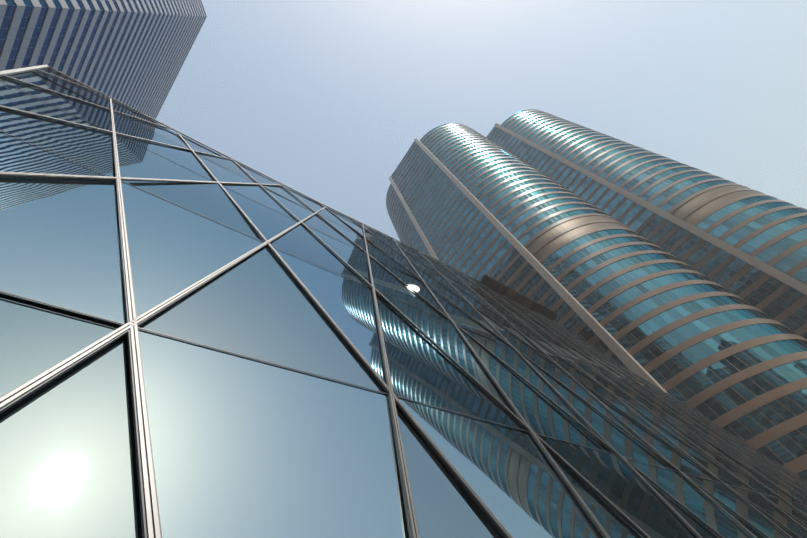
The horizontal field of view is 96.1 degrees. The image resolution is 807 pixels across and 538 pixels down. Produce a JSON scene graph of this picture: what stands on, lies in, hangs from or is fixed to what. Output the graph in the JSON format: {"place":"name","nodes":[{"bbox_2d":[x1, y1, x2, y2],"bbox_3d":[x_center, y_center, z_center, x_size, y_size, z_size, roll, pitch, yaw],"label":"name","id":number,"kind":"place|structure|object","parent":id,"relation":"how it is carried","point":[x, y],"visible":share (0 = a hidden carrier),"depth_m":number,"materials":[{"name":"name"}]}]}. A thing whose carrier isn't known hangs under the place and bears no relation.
{"place":"outdoors","nodes":[
{"label":"outdoors","id":0,"kind":"place"},
{"bbox_2d":[0,0,206,120],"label":"tower","id":1,"kind":"structure","parent":0,"point":[25,19],"depth_m":72.17,"materials":[{"name":"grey glass"}]},
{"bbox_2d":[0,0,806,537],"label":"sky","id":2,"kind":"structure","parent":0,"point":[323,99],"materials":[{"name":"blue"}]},
{"bbox_2d":[386,123,806,480],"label":"curved tower facade","id":3,"kind":"structure","parent":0,"point":[587,290],"depth_m":64.35,"materials":[{"name":"teal glass"}]},
{"bbox_2d":[391,141,626,367],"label":"tower facade","id":4,"kind":"structure","parent":3,"relation":"attached to","point":[493,236],"depth_m":108.63,"materials":[{"name":"glass"}]},
{"bbox_2d":[501,109,806,284],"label":"curved tower facade","id":5,"kind":"structure","parent":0,"point":[707,210],"depth_m":95.69,"materials":[{"name":"teal glass"}]},
{"bbox_2d":[486,126,806,338],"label":"tower facade","id":6,"kind":"structure","parent":5,"relation":"attached to","point":[758,299],"depth_m":87.63,"materials":[{"name":"teal glass"}]},
{"label":"ground","id":7,"kind":"structure","parent":0,"visible":0},
{"bbox_2d":[0,71,806,537],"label":"glass wall body","id":8,"kind":"structure","parent":7,"relation":"on","point":[420,333],"depth_m":19.88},
{"bbox_2d":[0,68,806,537],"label":"glass wall panes","id":9,"kind":"object","parent":8,"relation":"attached to","point":[212,462],"visible":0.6,"depth_m":7.53,"materials":[{"name":"blue glass"}]},
{"bbox_2d":[0,64,806,537],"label":"glass wall mullions","id":10,"kind":"object","parent":8,"relation":"attached to","point":[146,484],"visible":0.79,"depth_m":11.18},
{"bbox_2d":[405,284,419,291],"bbox_3d":[0.454,1.139,21.173,1.000,0.997,0.100,-3,-56,-14],"label":"lamp","id":11,"kind":"object","parent":8,"relation":"attached to","point":[415,288],"visible":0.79,"depth_m":21.19,"materials":[{"name":"white"}]},
{"bbox_2d":[479,273,501,291],"bbox_3d":[14.601,2.284,60.928,3.600,3.866,2.381,26,-67,-29],"label":"rooftop box","id":12,"kind":"object","parent":8,"relation":"attached to","point":[490,283],"visible":0.98,"depth_m":59.43,"materials":[{"name":"metal"}]},
{"bbox_2d":[498,284,520,301],"bbox_3d":[18.276,4.106,62.807,3.600,3.866,2.381,26,-67,-29],"label":"rooftop box","id":13,"kind":"object","parent":8,"relation":"attached to","point":[514,295],"visible":0.98,"depth_m":61.30,"materials":[{"name":"metal"}]},
{"bbox_2d":[516,294,537,310],"bbox_3d":[21.950,5.929,64.686,3.600,3.866,2.381,26,-67,-29],"label":"rooftop box","id":14,"kind":"object","parent":8,"relation":"attached to","point":[520,300],"visible":0.98,"depth_m":63.14,"materials":[{"name":"metal"}]},
{"bbox_2d":[534,301,557,320],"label":"rooftop box","id":15,"kind":"object","parent":8,"relation":"attached to","point":[543,312],"visible":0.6,"depth_m":67.76,"materials":[{"name":"metal"}]},
{"bbox_3d":[76.103,40.959,50.821,90.000,6.000,100.000,26,-67,-29],"label":"exchange tower podium","id":16,"kind":"object","parent":7,"relation":"on","visible":0},
{"bbox_2d":[389,176,438,261],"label":"vertical pilaster","id":17,"kind":"object","parent":16,"relation":"on","point":[424,239],"visible":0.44,"depth_m":138.31,"materials":[{"name":"grey metal"}]},
{"bbox_2d":[414,138,667,393],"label":"vertical pilaster","id":18,"kind":"object","parent":16,"relation":"on","point":[604,333],"visible":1,"depth_m":74.71,"materials":[{"name":"grey metal"}]},
{"bbox_2d":[494,123,806,294],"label":"vertical pilaster","id":19,"kind":"object","parent":16,"relation":"on","point":[781,277],"visible":0.78,"depth_m":89.03,"materials":[{"name":"grey metal"}]}
]}

